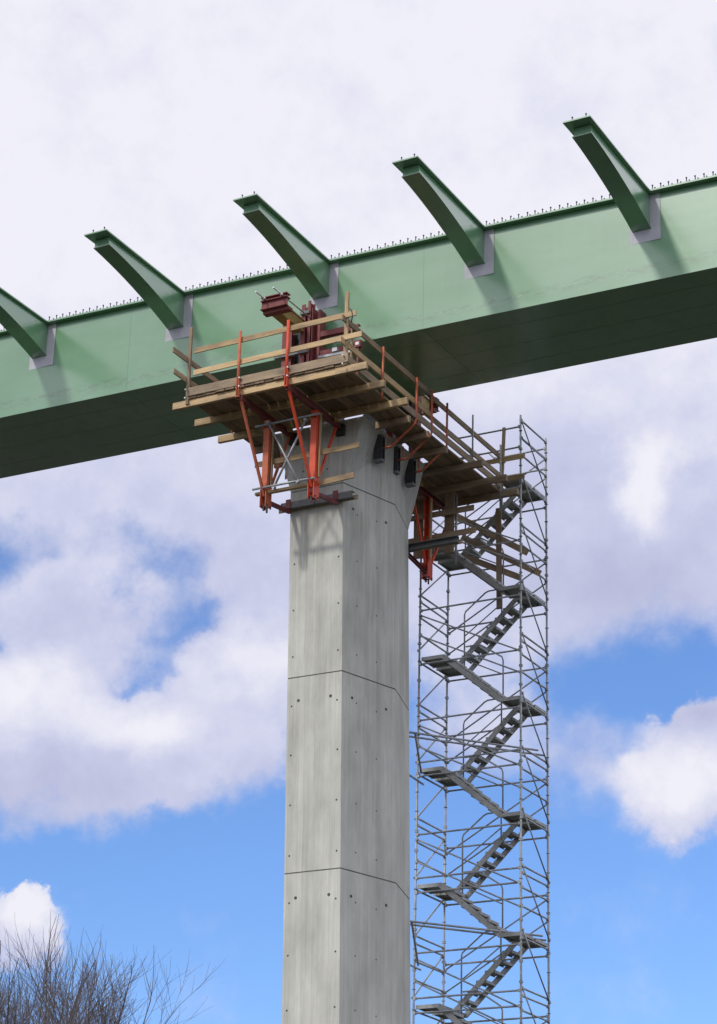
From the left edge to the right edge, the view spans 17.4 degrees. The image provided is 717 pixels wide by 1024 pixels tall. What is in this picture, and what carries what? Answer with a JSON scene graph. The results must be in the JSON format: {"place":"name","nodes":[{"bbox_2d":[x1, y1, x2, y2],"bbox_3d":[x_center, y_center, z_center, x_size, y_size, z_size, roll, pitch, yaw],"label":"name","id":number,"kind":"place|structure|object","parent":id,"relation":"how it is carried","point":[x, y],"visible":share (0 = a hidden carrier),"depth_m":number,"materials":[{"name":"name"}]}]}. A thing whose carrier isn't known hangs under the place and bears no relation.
{"place":"outdoors","nodes":[
{"label":"outdoors","id":0,"kind":"place"},
{"bbox_2d":[0,0,716,1023],"label":"sky","id":1,"kind":"structure","parent":0,"point":[144,595],"materials":[{"name":"white"}]},
{"bbox_2d":[363,413,385,432],"bbox_3d":[0.354,-1.881,53.927,0.640,1.799,0.600,-10,-25,27],"label":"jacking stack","id":2,"kind":"object","parent":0,"point":[370,418],"visible":0.05,"depth_m":53.84,"materials":[{"name":"grey metal"}]},
{"bbox_2d":[0,113,716,477],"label":"bridge girder","id":3,"kind":"object","parent":2,"relation":"on","point":[470,299],"visible":0.93,"depth_m":51.95,"materials":[{"name":"green metal"}]},
{"label":"ground","id":4,"kind":"structure","parent":0,"visible":0},
{"bbox_2d":[0,940,40,1023],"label":"bare tree","id":5,"kind":"object","parent":4,"relation":"on","point":[12,1001],"visible":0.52,"depth_m":80.99,"materials":[{"name":"brown plant"}]},
{"bbox_2d":[0,962,76,1023],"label":"bare tree","id":6,"kind":"object","parent":4,"relation":"on","point":[20,998],"visible":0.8,"depth_m":77.77,"materials":[{"name":"brown plant"}]},
{"bbox_2d":[0,959,94,1023],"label":"bare tree","id":7,"kind":"object","parent":4,"relation":"on","point":[28,995],"visible":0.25,"depth_m":84.29,"materials":[{"name":"brown plant"}]},
{"bbox_2d":[0,916,163,1023],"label":"bare tree","id":8,"kind":"object","parent":4,"relation":"on","point":[46,996],"visible":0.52,"depth_m":79.68,"materials":[{"name":"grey plant"}]},
{"bbox_2d":[1,915,226,1023],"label":"bare tree","id":9,"kind":"object","parent":4,"relation":"on","point":[91,985],"visible":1,"depth_m":76.98,"materials":[{"name":"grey plant"}]},
{"bbox_2d":[276,416,424,1023],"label":"bridge pier","id":10,"kind":"structure","parent":4,"relation":"on","point":[346,938],"depth_m":49.02,"materials":[{"name":"concrete"}]},
{"bbox_2d":[238,394,298,513],"bbox_3d":[-1.952,-1.065,50.404,0.280,2.250,2.350,-10,-25,27],"label":"support bracket","id":11,"kind":"object","parent":10,"relation":"attached to","point":[267,479],"visible":0.98,"depth_m":50.41,"materials":[{"name":"red metal"}]},
{"bbox_2d":[252,413,319,490],"bbox_3d":[-1.560,-1.286,50.104,1.590,1.641,0.164,-10,-25,27],"label":"tube bracing","id":12,"kind":"object","parent":11,"relation":"attached to","point":[297,480],"visible":1,"depth_m":50.08,"materials":[{"name":"metal"}]},
{"bbox_2d":[255,442,359,467],"bbox_3d":[-1.112,-1.215,50.173,2.570,0.125,0.030,-10,-25,27],"label":"timber board","id":13,"kind":"object","parent":11,"relation":"attached to","point":[323,452],"visible":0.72,"depth_m":49.96,"materials":[{"name":"beige wood"}]},
{"bbox_2d":[172,291,524,514],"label":"work platform","id":14,"kind":"structure","parent":11,"relation":"on","point":[342,390],"depth_m":50.77,"materials":[{"name":"brown wood"}]},
{"bbox_2d":[255,287,360,374],"bbox_3d":[-1.254,-3.689,51.170,2.101,2.780,1.920,-10,-25,27],"label":"clamp frame","id":15,"kind":"object","parent":14,"relation":"on","point":[277,307],"visible":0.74,"depth_m":51.87,"materials":[{"name":"metal"}]},
{"bbox_2d":[354,339,362,374],"bbox_3d":[-0.018,-3.064,50.845,0.160,1.440,0.126,-10,-25,27],"label":"work lamp","id":16,"kind":"object","parent":14,"relation":"on","point":[358,344],"visible":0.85,"depth_m":51.03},
{"bbox_2d":[385,395,439,460],"bbox_3d":[0.997,-1.828,55.531,2.101,2.780,1.920,-10,-25,27],"label":"clamp frame","id":17,"kind":"object","parent":14,"relation":"on","point":[424,400],"visible":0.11,"depth_m":54.66,"materials":[{"name":"metal"}]},
{"bbox_2d":[408,482,444,583],"bbox_3d":[1.656,0.601,54.202,0.280,2.250,2.350,-10,-25,27],"label":"support bracket","id":18,"kind":"object","parent":14,"relation":"attached to","point":[425,567],"visible":0.77,"depth_m":54.13,"materials":[{"name":"red metal"}]},
{"bbox_2d":[413,500,423,558],"bbox_3d":[1.401,0.412,54.627,0.250,1.450,0.030,-10,-25,27],"label":"formwork panel","id":19,"kind":"object","parent":18,"relation":"attached to","point":[420,510],"visible":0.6,"depth_m":54.64,"materials":[{"name":"brown wood"}]},
{"bbox_2d":[408,527,475,543],"bbox_3d":[1.413,0.648,54.345,2.900,0.140,0.030,-11,-25,27],"label":"timber board","id":20,"kind":"object","parent":18,"relation":"attached to","point":[455,532],"visible":0.5,"depth_m":53.98,"materials":[{"name":"brown wood"}]},
{"bbox_2d":[444,494,454,553],"bbox_3d":[2.103,0.283,54.265,0.250,1.450,0.030,-10,-25,27],"label":"formwork panel","id":21,"kind":"object","parent":18,"relation":"attached to","point":[449,519],"visible":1,"depth_m":54.29,"materials":[{"name":"brown wood"}]},
{"bbox_2d":[455,495,457,563],"bbox_3d":[2.257,0.408,54.231,0.055,1.700,0.055,-1,-23,6],"label":"scaffold tube","id":22,"kind":"object","parent":14,"relation":"attached to","point":[456,501],"visible":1,"depth_m":54.28,"materials":[{"name":"metal"}]},
{"bbox_2d":[286,384,345,504],"bbox_3d":[-0.921,-1.256,49.872,0.280,2.250,2.350,-10,-25,27],"label":"support bracket","id":23,"kind":"object","parent":10,"relation":"attached to","point":[314,469],"visible":1,"depth_m":49.90,"materials":[{"name":"red metal"}]},
{"bbox_2d":[255,483,307,496],"bbox_3d":[-1.607,-0.474,49.976,1.360,0.060,0.100,-10,-25,27],"label":"timber board","id":24,"kind":"object","parent":23,"relation":"on","point":[285,489],"visible":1,"depth_m":49.92,"materials":[{"name":"beige wood"}]},
{"bbox_2d":[320,472,354,485],"bbox_3d":[-0.455,-0.698,49.560,0.831,0.130,0.040,-13,-26,26],"label":"timber board","id":25,"kind":"object","parent":23,"relation":"attached to","point":[338,478],"visible":1,"depth_m":49.53,"materials":[{"name":"beige wood"}]},
{"bbox_2d":[279,490,357,513],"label":"waling beam","id":26,"kind":"structure","parent":10,"relation":"attached to","point":[307,503],"depth_m":50.71,"materials":[{"name":"grey metal"}]},
{"bbox_2d":[373,377,417,463],"bbox_3d":[0.836,-2.023,51.605,1.032,1.880,0.130,-10,-25,27],"label":"railing hanger","id":27,"kind":"object","parent":10,"relation":"attached to","point":[380,447],"visible":1,"depth_m":51.47,"materials":[{"name":"red paint"}]},
{"bbox_2d":[393,390,432,474],"bbox_3d":[1.186,-1.771,52.194,1.032,1.880,0.130,-10,-25,27],"label":"railing hanger","id":28,"kind":"object","parent":10,"relation":"attached to","point":[397,460],"visible":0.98,"depth_m":52.06,"materials":[{"name":"red paint"}]},
{"bbox_2d":[405,403,447,487],"bbox_3d":[1.546,-1.512,52.799,1.032,1.880,0.130,-10,-25,27],"label":"railing hanger","id":29,"kind":"object","parent":10,"relation":"attached to","point":[410,476],"visible":1,"depth_m":52.67,"materials":[{"name":"red paint"}]},
{"bbox_2d":[411,415,550,1023],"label":"stair tower","id":30,"kind":"structure","parent":4,"relation":"on","point":[520,704],"depth_m":53.55,"materials":[{"name":"metal"}]},
{"bbox_2d":[409,731,543,785],"bbox_3d":[1.870,5.692,53.059,4.693,0.869,1.873,12,-25,-24],"label":"tie tube","id":31,"kind":"object","parent":30,"relation":"attached to","point":[438,740],"visible":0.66,"depth_m":52.87,"materials":[{"name":"metal"}]},
{"bbox_2d":[410,920,545,970],"bbox_3d":[1.796,9.620,51.436,4.652,0.869,1.908,11,-24,-23],"label":"tie tube","id":32,"kind":"object","parent":30,"relation":"attached to","point":[412,925],"visible":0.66,"depth_m":51.16,"materials":[{"name":"metal"}]},
{"bbox_2d":[457,508,541,609],"bbox_3d":[3.252,1.056,55.434,2.347,2.671,0.068,-10,-25,27],"label":"timber guard","id":33,"kind":"object","parent":30,"relation":"attached to","point":[497,568],"visible":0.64,"depth_m":55.44,"materials":[{"name":"brown wood"}]},
{"bbox_3d":[0.625,0.792,54.734,0.280,2.250,2.350,-10,-25,27],"label":"support bracket","id":34,"kind":"object","parent":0,"visible":0},
{"bbox_2d":[408,535,462,552],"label":"waling beam","id":35,"kind":"structure","parent":34,"relation":"attached to","point":[434,543],"depth_m":52.84,"materials":[{"name":"grey metal"}]},
{"bbox_2d":[410,505,473,521],"bbox_3d":[1.406,0.125,54.574,2.850,0.140,0.030,-10,-25,27],"label":"timber board","id":36,"kind":"object","parent":34,"relation":"attached to","point":[450,511],"visible":0.54,"depth_m":54.23,"materials":[{"name":"brown wood"}]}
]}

